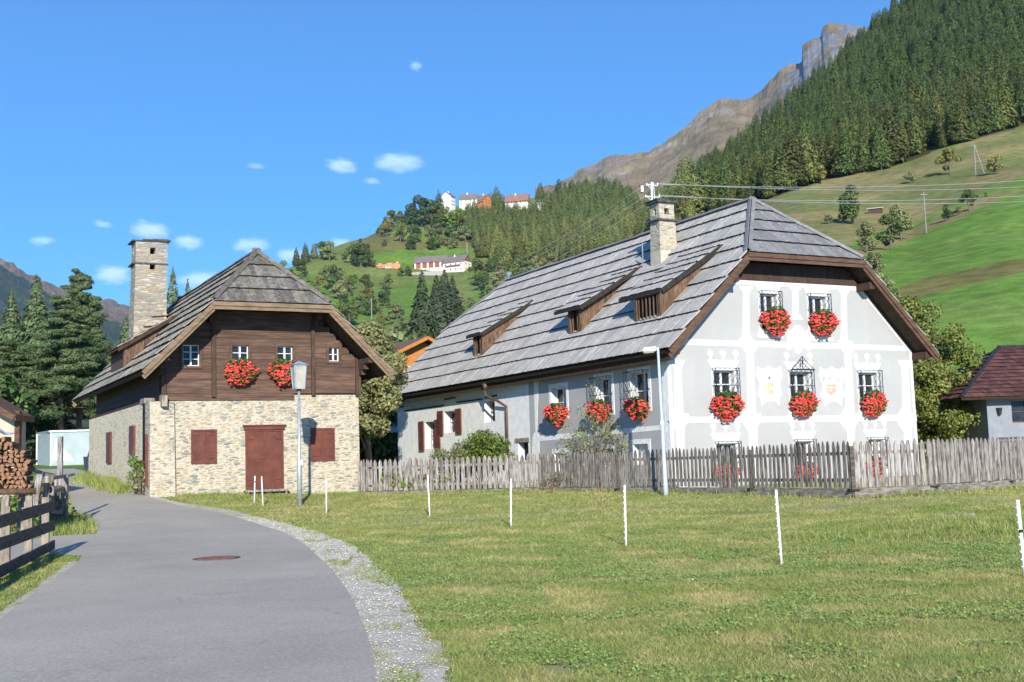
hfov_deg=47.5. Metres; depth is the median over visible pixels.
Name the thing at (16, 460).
split log
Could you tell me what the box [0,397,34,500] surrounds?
cabin
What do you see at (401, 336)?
broadleaf tree
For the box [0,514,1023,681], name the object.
clover
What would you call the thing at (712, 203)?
spruce tree
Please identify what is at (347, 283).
broadleaf tree
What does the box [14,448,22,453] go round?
split log
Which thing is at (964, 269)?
ground
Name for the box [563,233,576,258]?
larch tree
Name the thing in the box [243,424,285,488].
door
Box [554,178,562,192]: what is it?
spruce tree
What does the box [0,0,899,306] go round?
sky
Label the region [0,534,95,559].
driveway
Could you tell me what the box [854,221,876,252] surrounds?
broadleaf tree
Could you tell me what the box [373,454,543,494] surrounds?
picket fence
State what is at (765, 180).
spruce tree
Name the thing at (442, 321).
spruce tree
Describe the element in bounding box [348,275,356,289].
broadleaf tree
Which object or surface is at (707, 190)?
spruce tree
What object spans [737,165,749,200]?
spruce tree
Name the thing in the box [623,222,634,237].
larch tree
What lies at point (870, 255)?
broadleaf tree
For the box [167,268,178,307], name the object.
spruce tree
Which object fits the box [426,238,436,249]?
broadleaf tree
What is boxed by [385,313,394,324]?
broadleaf tree
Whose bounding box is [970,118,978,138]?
spruce tree
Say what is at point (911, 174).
broadleaf tree
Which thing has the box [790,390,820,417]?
flower box
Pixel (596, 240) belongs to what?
larch tree
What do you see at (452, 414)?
window
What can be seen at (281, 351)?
window
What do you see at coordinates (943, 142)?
spruce tree
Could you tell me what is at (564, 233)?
larch tree
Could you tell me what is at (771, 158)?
spruce tree
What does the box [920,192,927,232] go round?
power pole
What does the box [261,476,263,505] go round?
pasture post
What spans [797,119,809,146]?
spruce tree
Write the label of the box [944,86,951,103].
spruce tree
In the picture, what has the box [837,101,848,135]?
spruce tree
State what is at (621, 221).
larch tree
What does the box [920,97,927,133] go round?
spruce tree
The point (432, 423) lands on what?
window
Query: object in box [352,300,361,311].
broadleaf tree
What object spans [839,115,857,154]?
spruce tree
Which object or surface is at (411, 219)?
broadleaf tree
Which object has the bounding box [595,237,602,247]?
larch tree
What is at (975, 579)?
grass
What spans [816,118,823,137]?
spruce tree
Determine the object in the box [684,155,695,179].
larch tree
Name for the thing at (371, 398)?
willow tree
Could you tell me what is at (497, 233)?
larch tree
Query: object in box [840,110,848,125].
spruce tree
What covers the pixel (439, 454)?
garden shrub
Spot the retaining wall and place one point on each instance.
(440, 272)
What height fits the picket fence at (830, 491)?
1.611 m
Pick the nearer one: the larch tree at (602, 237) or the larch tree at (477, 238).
the larch tree at (602, 237)
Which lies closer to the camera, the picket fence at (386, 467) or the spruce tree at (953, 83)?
the picket fence at (386, 467)
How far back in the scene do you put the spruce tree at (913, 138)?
424.10 m
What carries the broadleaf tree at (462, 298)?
on the ground at (964, 269)
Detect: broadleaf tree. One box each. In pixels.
[0,372,38,412]
[20,387,66,458]
[279,260,287,266]
[295,259,307,274]
[310,274,328,292]
[314,241,327,259]
[318,241,336,260]
[318,265,327,274]
[321,264,339,286]
[329,280,347,299]
[333,303,340,310]
[335,267,345,278]
[339,293,349,302]
[340,303,359,322]
[343,243,359,265]
[343,276,353,292]
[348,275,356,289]
[349,243,369,266]
[350,295,365,302]
[352,296,365,307]
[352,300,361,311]
[359,274,373,289]
[359,404,397,465]
[360,243,375,267]
[361,302,373,315]
[362,286,373,300]
[364,294,376,313]
[376,303,383,311]
[376,311,387,323]
[378,223,391,236]
[378,285,390,305]
[379,273,393,289]
[380,218,393,232]
[381,239,386,246]
[383,210,396,226]
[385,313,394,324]
[388,302,402,319]
[388,328,422,342]
[389,321,400,334]
[393,227,406,242]
[395,220,405,227]
[396,211,405,223]
[396,268,404,276]
[398,318,407,328]
[403,210,409,217]
[404,235,416,250]
[405,203,418,223]
[405,266,411,275]
[407,233,417,240]
[408,194,430,226]
[410,224,420,234]
[411,227,421,236]
[423,199,440,226]
[424,225,434,237]
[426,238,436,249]
[429,216,442,226]
[431,235,441,246]
[432,224,442,233]
[432,231,440,241]
[435,223,444,232]
[440,235,445,245]
[441,217,446,226]
[443,206,453,219]
[444,210,461,226]
[444,225,456,236]
[447,238,457,249]
[448,233,458,238]
[456,208,467,227]
[457,215,467,228]
[457,225,473,241]
[457,293,466,307]
[466,297,475,306]
[468,259,483,273]
[469,275,486,290]
[473,270,482,281]
[482,272,488,284]
[484,260,494,272]
[485,287,491,294]
[489,253,502,269]
[489,269,505,288]
[496,260,504,269]
[502,262,510,270]
[505,259,525,275]
[515,254,532,272]
[529,256,543,269]
[541,253,554,264]
[813,165,826,183]
[823,214,832,223]
[837,184,860,223]
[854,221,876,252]
[864,252,873,264]
[870,253,885,273]
[874,213,903,249]
[877,273,894,290]
[888,204,914,240]
[890,288,901,299]
[903,170,916,182]
[915,328,944,363]
[934,147,961,174]
[941,204,952,220]
[952,206,962,214]
[958,189,978,211]
[985,154,1003,173]
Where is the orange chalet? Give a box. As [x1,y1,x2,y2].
[394,336,434,405]
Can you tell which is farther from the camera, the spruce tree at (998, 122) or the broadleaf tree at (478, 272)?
the broadleaf tree at (478, 272)
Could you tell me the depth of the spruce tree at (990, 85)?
425.28 m
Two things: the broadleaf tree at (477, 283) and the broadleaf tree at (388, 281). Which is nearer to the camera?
the broadleaf tree at (477, 283)
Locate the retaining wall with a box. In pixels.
[412,270,443,274]
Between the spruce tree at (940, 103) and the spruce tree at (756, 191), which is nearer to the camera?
the spruce tree at (756, 191)
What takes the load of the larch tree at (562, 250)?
on the ground at (964, 269)
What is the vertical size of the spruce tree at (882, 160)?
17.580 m
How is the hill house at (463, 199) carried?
on the ground at (964, 269)
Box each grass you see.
[0,502,1023,600]
[0,568,1023,681]
[11,486,1023,537]
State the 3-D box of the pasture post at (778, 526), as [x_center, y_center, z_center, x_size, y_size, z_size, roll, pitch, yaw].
[3.732,2.658,16.301,0.074,1.143,0.036,-2,-6,0]
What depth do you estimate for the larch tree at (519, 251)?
967.71 m
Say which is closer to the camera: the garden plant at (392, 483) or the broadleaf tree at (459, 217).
the garden plant at (392, 483)
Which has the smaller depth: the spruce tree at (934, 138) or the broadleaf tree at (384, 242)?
the spruce tree at (934, 138)
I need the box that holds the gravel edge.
[0,560,76,617]
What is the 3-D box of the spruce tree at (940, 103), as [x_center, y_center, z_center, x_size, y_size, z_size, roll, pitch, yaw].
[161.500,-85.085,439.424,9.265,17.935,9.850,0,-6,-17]
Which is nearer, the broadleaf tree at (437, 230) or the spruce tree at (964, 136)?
the spruce tree at (964, 136)
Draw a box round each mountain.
[0,258,129,429]
[535,22,866,201]
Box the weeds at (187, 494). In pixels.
[175,490,368,496]
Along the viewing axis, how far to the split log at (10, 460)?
26.81 m
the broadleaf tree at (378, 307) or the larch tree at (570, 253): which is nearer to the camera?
the broadleaf tree at (378, 307)
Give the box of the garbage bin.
[83,452,88,469]
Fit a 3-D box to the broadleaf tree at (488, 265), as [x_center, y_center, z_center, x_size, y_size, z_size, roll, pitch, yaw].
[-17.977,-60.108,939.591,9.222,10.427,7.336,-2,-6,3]
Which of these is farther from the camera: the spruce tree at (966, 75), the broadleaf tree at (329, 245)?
the broadleaf tree at (329, 245)
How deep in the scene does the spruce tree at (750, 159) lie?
463.07 m
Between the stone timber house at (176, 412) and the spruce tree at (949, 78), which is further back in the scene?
the spruce tree at (949, 78)
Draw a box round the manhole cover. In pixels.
[192,556,239,560]
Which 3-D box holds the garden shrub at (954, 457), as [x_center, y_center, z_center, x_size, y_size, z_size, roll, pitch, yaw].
[17.258,4.369,44.749,0.857,1.152,1.197,-8,-8,44]
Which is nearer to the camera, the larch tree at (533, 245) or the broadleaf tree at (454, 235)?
the larch tree at (533, 245)
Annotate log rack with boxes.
[0,487,51,536]
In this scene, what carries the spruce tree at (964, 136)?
on the ground at (964, 269)
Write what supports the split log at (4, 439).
on the split log
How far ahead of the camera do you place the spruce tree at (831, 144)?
409.17 m
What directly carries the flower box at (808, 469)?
attached to the farmhouse
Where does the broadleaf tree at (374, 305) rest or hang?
on the ground at (964, 269)
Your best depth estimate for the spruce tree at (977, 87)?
426.02 m
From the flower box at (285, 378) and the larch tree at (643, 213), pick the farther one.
the larch tree at (643, 213)
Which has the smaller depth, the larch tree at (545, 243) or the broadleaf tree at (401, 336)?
the broadleaf tree at (401, 336)
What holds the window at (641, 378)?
in the farmhouse
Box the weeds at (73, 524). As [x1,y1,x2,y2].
[11,508,97,536]
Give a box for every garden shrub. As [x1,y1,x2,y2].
[0,493,82,525]
[125,463,144,495]
[126,453,143,493]
[429,427,482,489]
[447,412,515,488]
[542,465,584,489]
[553,383,637,487]
[950,444,967,467]
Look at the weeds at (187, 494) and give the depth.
41.04 m
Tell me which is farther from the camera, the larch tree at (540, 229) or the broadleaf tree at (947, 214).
the larch tree at (540, 229)
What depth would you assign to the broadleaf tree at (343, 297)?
724.58 m
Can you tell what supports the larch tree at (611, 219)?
on the ground at (964, 269)
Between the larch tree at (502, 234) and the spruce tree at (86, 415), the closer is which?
the spruce tree at (86, 415)
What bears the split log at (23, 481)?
on the split log at (24, 485)
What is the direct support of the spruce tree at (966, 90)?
on the ground at (964, 269)
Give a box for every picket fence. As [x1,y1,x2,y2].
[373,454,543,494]
[542,451,620,491]
[618,440,859,498]
[853,436,1023,498]
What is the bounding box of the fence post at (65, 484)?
[62,473,74,518]
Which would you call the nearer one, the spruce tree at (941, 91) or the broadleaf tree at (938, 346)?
the broadleaf tree at (938, 346)
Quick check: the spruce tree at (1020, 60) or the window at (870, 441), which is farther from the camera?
the spruce tree at (1020, 60)
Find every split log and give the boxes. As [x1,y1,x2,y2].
[0,467,7,472]
[0,480,6,485]
[1,437,11,442]
[4,468,13,471]
[6,475,14,479]
[8,442,18,446]
[8,458,15,463]
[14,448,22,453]
[14,457,22,462]
[19,449,31,453]
[19,454,31,457]
[20,456,29,461]
[21,470,31,474]
[21,479,30,484]
[21,483,33,487]
[23,461,32,466]
[23,466,34,470]
[23,476,33,480]
[25,459,37,463]
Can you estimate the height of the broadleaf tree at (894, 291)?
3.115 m
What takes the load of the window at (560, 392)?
in the farmhouse
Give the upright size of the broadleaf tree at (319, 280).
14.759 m
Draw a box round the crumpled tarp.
[0,429,17,434]
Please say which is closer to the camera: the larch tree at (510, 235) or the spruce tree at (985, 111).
the spruce tree at (985, 111)
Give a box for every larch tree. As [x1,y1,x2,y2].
[472,226,481,240]
[472,230,480,246]
[475,237,488,257]
[483,235,493,256]
[488,240,495,257]
[492,230,498,246]
[493,224,498,238]
[494,236,501,262]
[498,228,505,238]
[498,238,509,259]
[499,241,513,262]
[503,223,515,240]
[505,229,514,243]
[506,233,512,245]
[512,236,529,260]
[513,219,519,238]
[520,227,528,245]
[524,236,533,256]
[528,230,538,251]
[528,233,540,254]
[534,218,540,228]
[534,238,540,258]
[537,223,542,235]
[537,243,545,262]
[540,232,555,256]
[541,224,550,236]
[547,238,554,255]
[548,215,556,229]
[549,225,554,235]
[554,233,560,250]
[554,245,559,261]
[558,238,565,260]
[561,226,569,239]
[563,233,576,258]
[565,239,577,257]
[569,228,583,249]
[572,214,578,229]
[575,235,582,253]
[578,214,584,225]
[579,221,588,235]
[579,238,590,253]
[584,217,591,230]
[586,238,594,250]
[591,215,597,233]
[592,229,603,245]
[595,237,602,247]
[597,221,602,234]
[599,233,604,245]
[601,225,616,245]
[603,218,611,234]
[607,213,614,226]
[611,206,619,220]
[611,224,619,235]
[614,226,620,240]
[615,210,627,223]
[618,216,625,228]
[618,222,624,235]
[619,201,628,213]
[622,219,629,237]
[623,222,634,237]
[624,225,633,238]
[629,216,636,229]
[633,218,642,235]
[636,217,641,234]
[638,202,645,219]
[639,217,647,232]
[641,206,646,220]
[668,187,673,198]
[671,159,689,186]
[674,163,695,200]
[674,172,681,191]
[674,177,688,205]
[674,183,686,212]
[674,185,691,220]
[681,174,707,217]
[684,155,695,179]
[685,200,695,218]
[689,176,708,205]
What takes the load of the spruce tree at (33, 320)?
on the ground at (964, 269)
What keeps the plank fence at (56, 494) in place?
on the ground at (964, 269)
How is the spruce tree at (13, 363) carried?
on the ground at (964, 269)
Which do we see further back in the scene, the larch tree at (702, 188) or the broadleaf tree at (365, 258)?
the broadleaf tree at (365, 258)
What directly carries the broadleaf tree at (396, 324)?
on the ground at (964, 269)
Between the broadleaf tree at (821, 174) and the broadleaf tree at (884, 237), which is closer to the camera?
the broadleaf tree at (884, 237)
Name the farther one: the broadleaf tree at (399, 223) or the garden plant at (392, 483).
the broadleaf tree at (399, 223)
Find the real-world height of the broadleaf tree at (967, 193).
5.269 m
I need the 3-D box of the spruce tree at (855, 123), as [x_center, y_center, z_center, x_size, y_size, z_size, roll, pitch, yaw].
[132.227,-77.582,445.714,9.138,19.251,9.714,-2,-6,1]
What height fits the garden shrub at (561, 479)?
1.283 m
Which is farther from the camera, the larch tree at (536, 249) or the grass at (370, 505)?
the larch tree at (536, 249)
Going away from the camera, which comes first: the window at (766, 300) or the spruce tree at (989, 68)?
the window at (766, 300)
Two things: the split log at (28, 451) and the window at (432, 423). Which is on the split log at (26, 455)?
the split log at (28, 451)
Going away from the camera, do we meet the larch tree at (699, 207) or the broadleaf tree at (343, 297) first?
the larch tree at (699, 207)
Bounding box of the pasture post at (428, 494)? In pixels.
[427,475,429,514]
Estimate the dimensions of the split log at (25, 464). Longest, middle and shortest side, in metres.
0.395 x 0.142 x 0.113 m
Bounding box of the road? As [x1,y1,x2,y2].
[0,469,375,681]
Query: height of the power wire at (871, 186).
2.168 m
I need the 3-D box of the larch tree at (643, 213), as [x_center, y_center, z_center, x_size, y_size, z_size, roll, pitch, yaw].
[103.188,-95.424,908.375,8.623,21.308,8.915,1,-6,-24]
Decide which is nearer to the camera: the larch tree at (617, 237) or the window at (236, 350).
the window at (236, 350)
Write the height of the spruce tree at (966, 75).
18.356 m
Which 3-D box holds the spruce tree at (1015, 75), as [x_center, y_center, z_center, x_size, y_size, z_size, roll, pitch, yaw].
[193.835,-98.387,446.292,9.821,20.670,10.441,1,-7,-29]
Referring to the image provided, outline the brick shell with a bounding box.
[376,261,399,268]
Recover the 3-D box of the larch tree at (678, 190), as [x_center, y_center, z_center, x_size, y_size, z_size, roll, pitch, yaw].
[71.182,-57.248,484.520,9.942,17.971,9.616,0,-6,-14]
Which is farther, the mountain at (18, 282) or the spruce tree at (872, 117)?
the mountain at (18, 282)
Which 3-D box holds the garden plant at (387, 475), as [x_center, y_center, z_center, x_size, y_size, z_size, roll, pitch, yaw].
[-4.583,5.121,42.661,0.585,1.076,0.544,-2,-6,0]
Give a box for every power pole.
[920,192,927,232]
[974,144,984,175]
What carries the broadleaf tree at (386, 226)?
on the ground at (964, 269)
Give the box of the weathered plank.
[916,513,975,517]
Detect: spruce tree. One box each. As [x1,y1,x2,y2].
[0,290,23,359]
[0,338,63,445]
[14,274,75,457]
[14,294,107,430]
[36,268,115,429]
[71,347,114,419]
[73,326,110,420]
[117,313,128,344]
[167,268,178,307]
[185,279,190,293]
[292,248,299,265]
[301,242,310,262]
[310,243,318,258]
[406,270,438,339]
[429,275,450,335]
[432,189,444,224]
[434,270,460,322]
[449,275,463,317]
[536,182,544,197]
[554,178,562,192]
[569,179,575,193]
[696,158,711,207]
[707,179,721,210]
[710,167,719,188]
[716,161,733,205]
[722,155,734,189]
[722,177,736,205]
[731,151,738,172]
[733,156,742,195]
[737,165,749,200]
[739,165,751,192]
[741,146,751,173]
[744,184,754,198]
[745,154,754,178]
[749,158,761,198]
[750,145,763,179]
[751,142,761,163]
[754,158,763,198]
[758,150,779,198]
[765,144,775,165]
[767,154,779,191]
[771,142,796,191]
[773,140,785,189]
[779,122,810,187]
[788,123,799,153]
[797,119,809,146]
[798,123,820,182]
[809,129,829,178]
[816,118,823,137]
[817,126,826,156]
[823,128,839,177]
[830,119,838,135]
[830,137,848,176]
[835,124,857,175]
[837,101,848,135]
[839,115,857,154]
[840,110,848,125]
[847,102,857,119]
[850,124,861,156]
[851,114,861,141]
[855,106,864,123]
[856,125,873,171]
[858,110,873,127]
[862,116,873,151]
[869,104,890,157]
[869,111,874,129]
[870,118,875,141]
[870,121,892,169]
[872,100,880,119]
[879,102,908,164]
[884,93,893,109]
[895,95,902,116]
[897,99,908,133]
[898,112,911,157]
[901,91,906,111]
[906,74,919,107]
[907,93,914,112]
[907,104,917,119]
[907,106,926,155]
[908,116,922,154]
[913,101,929,147]
[914,75,925,106]
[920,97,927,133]
[920,101,932,146]
[921,90,931,113]
[923,101,937,138]
[929,89,943,133]
[930,75,947,96]
[931,121,938,144]
[933,85,942,104]
[933,94,944,115]
[935,104,950,144]
[936,81,944,104]
[938,125,948,147]
[943,95,960,129]
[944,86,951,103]
[945,69,952,84]
[945,101,966,144]
[946,73,955,86]
[948,76,959,95]
[949,101,972,143]
[958,84,969,112]
[962,64,978,83]
[962,82,968,100]
[962,102,979,133]
[967,82,977,104]
[967,86,988,134]
[968,65,977,87]
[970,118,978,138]
[971,63,980,82]
[971,84,986,106]
[971,87,994,134]
[979,69,991,90]
[982,54,995,83]
[982,80,986,95]
[983,79,998,109]
[985,74,994,97]
[988,85,1005,131]
[993,58,1005,91]
[994,76,1021,128]
[1000,56,1009,70]
[1000,74,1017,103]
[1005,74,1023,115]
[1009,59,1022,93]
[1014,74,1023,120]
[1015,49,1023,78]
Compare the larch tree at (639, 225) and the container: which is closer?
the container
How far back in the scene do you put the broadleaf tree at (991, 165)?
307.85 m
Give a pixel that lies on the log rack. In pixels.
(23, 497)
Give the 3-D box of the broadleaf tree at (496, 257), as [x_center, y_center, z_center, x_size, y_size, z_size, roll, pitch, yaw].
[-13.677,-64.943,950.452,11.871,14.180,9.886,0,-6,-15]
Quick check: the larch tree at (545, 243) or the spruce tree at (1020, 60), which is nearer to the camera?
the spruce tree at (1020, 60)
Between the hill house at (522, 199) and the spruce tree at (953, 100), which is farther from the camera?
the hill house at (522, 199)
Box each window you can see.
[180,342,201,368]
[229,342,250,368]
[275,344,295,369]
[326,345,341,363]
[431,422,434,448]
[450,411,454,432]
[491,401,494,421]
[556,387,565,406]
[589,376,612,412]
[623,369,649,409]
[712,368,740,409]
[715,441,742,471]
[759,290,782,328]
[788,356,815,405]
[794,439,817,464]
[807,293,831,331]
[857,370,883,409]
[867,437,888,465]
[1011,401,1023,422]
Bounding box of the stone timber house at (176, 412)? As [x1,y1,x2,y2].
[72,239,394,496]
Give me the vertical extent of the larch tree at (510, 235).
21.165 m
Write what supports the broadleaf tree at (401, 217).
on the ground at (964, 269)
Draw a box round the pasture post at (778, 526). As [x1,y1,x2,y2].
[774,490,782,564]
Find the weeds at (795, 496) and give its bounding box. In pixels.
[350,483,1022,500]
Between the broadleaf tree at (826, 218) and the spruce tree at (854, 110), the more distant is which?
the spruce tree at (854, 110)
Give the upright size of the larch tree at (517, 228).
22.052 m
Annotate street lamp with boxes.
[289,361,308,504]
[641,346,667,494]
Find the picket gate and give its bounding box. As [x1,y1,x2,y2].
[358,459,373,492]
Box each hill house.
[441,191,454,212]
[441,254,471,271]
[458,193,478,210]
[476,194,491,208]
[504,193,530,211]
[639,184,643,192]
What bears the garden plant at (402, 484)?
on the ground at (964, 269)
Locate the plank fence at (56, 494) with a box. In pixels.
[32,468,66,522]
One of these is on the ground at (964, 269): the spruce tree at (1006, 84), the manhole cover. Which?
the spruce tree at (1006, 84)
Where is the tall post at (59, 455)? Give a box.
[57,436,62,485]
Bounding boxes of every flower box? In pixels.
[224,357,260,386]
[266,358,294,385]
[542,402,568,426]
[584,399,610,422]
[622,396,649,420]
[709,390,744,421]
[717,460,739,484]
[760,306,791,336]
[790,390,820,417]
[798,461,817,477]
[809,309,840,336]
[861,390,888,417]
[865,456,886,476]
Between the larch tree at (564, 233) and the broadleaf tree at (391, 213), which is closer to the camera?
the larch tree at (564, 233)
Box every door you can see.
[145,434,147,485]
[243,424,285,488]
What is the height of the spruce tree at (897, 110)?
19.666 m
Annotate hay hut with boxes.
[867,207,882,213]
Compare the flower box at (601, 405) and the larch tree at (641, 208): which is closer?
the flower box at (601, 405)
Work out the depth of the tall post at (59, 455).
32.24 m
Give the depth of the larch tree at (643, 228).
820.88 m
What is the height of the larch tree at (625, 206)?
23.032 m
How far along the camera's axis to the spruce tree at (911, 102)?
454.75 m
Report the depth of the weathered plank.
23.78 m
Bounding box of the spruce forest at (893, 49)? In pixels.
[680,0,1023,186]
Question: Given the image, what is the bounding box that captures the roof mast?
[645,182,659,199]
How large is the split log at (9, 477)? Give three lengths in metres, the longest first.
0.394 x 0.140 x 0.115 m
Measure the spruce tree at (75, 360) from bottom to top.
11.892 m
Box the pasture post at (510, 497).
[509,479,511,527]
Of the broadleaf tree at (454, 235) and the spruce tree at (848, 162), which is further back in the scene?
the broadleaf tree at (454, 235)
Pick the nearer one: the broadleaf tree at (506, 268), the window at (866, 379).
the window at (866, 379)
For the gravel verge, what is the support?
on the ground at (964, 269)
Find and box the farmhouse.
[385,187,939,487]
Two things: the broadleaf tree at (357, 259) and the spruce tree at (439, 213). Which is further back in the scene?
the spruce tree at (439, 213)
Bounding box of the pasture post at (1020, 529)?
[1015,500,1023,577]
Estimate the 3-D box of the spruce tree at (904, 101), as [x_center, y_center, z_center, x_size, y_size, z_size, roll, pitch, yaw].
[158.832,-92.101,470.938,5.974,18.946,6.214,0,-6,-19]
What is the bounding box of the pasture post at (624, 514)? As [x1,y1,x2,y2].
[623,485,626,545]
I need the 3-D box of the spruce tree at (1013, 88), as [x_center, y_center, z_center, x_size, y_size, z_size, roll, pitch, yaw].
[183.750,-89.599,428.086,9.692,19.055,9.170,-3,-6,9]
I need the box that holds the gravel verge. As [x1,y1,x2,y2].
[152,497,453,681]
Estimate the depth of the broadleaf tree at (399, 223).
1113.89 m
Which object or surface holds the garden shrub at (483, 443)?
on the ground at (964, 269)
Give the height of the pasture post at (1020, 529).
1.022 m
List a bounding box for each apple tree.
[895,295,985,458]
[914,359,980,459]
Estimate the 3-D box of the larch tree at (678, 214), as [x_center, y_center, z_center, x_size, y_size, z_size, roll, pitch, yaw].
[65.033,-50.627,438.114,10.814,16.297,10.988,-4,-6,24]
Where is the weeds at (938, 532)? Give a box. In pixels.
[753,511,1023,546]
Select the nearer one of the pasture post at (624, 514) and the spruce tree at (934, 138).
the pasture post at (624, 514)
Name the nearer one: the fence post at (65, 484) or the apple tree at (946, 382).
the fence post at (65, 484)
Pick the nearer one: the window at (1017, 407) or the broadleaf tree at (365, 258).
the window at (1017, 407)
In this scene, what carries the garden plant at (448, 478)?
on the ground at (964, 269)
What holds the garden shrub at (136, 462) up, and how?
on the ground at (964, 269)
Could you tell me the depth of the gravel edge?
16.14 m
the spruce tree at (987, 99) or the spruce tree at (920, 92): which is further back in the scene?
the spruce tree at (920, 92)
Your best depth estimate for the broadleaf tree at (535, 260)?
888.75 m
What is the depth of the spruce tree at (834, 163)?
401.58 m
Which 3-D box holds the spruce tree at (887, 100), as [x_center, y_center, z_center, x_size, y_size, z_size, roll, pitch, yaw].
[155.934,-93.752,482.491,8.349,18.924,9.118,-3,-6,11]
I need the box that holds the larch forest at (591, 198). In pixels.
[463,176,639,238]
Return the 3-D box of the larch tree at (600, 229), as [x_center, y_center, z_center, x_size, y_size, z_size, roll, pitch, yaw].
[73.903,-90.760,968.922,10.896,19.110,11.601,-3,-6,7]
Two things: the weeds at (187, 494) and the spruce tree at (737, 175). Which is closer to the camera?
the weeds at (187, 494)
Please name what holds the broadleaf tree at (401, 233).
on the ground at (964, 269)
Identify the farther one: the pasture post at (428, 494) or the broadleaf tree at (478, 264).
the broadleaf tree at (478, 264)
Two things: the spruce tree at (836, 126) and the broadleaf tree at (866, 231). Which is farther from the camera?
the spruce tree at (836, 126)
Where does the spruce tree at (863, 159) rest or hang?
on the ground at (964, 269)
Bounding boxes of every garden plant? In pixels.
[380,469,388,490]
[390,463,398,490]
[398,470,405,490]
[407,475,419,491]
[424,464,434,489]
[443,462,454,488]
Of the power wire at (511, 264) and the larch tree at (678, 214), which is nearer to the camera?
the power wire at (511, 264)
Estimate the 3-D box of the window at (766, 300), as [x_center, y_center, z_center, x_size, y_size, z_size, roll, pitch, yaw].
[8.804,-1.049,39.921,0.889,1.308,0.449,1,-7,-28]
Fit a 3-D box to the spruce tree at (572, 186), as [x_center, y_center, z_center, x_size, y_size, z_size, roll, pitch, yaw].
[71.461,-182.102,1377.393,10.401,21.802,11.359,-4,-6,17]
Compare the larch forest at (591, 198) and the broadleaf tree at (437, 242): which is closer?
the broadleaf tree at (437, 242)
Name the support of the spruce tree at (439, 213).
on the ground at (964, 269)
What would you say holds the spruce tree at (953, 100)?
on the ground at (964, 269)
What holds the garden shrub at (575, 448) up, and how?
on the ground at (964, 269)
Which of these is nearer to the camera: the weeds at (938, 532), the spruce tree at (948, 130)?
the weeds at (938, 532)
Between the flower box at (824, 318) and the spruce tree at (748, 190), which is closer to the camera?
the flower box at (824, 318)
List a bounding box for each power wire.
[354,184,645,326]
[384,188,649,323]
[386,210,623,329]
[392,195,658,333]
[646,195,1019,200]
[647,180,1023,187]
[658,183,1014,190]
[662,195,1023,203]
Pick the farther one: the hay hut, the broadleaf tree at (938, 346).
the hay hut
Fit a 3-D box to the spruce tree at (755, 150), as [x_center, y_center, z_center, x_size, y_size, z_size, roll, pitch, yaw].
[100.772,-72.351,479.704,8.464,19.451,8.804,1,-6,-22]
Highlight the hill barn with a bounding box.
[413,255,448,270]
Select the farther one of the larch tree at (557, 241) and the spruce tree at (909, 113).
the larch tree at (557, 241)
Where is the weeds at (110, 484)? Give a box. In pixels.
[69,468,134,495]
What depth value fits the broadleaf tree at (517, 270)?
888.79 m
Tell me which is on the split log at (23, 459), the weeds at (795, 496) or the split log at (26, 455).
the split log at (26, 455)
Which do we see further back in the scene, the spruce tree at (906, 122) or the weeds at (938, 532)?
the spruce tree at (906, 122)
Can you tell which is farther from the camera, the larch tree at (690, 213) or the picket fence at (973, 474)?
the larch tree at (690, 213)
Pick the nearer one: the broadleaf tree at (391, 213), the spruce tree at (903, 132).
the spruce tree at (903, 132)
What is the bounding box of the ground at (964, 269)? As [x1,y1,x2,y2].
[0,121,1023,681]
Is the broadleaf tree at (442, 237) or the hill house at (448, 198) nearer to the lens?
the broadleaf tree at (442, 237)
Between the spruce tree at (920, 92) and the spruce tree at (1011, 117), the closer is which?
the spruce tree at (1011, 117)
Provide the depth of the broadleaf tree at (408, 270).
952.49 m
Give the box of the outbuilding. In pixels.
[921,345,1023,459]
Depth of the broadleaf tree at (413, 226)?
1085.11 m
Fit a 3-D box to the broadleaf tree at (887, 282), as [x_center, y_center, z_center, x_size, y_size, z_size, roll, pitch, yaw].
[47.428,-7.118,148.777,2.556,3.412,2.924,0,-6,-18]
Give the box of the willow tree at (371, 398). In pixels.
[357,320,408,483]
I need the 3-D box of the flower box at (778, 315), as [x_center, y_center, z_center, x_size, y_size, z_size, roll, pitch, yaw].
[8.941,-0.667,39.619,1.234,1.074,0.842,1,-7,-28]
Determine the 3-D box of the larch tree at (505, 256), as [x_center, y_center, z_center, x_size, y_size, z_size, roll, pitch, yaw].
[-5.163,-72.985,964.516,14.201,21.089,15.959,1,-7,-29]
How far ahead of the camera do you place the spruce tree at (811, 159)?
390.34 m
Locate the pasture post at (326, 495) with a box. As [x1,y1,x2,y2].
[325,479,326,512]
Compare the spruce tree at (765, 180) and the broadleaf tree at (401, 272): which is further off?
the broadleaf tree at (401, 272)
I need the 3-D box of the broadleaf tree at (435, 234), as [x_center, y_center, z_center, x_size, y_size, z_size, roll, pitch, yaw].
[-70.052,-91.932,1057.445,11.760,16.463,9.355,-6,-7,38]
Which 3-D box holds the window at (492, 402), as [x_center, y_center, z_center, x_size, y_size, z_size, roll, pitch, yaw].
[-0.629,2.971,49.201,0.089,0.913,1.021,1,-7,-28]
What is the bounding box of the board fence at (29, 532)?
[0,497,54,577]
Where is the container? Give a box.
[36,430,88,465]
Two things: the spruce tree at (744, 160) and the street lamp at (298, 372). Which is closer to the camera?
the street lamp at (298, 372)
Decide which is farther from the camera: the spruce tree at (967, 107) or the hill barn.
the hill barn

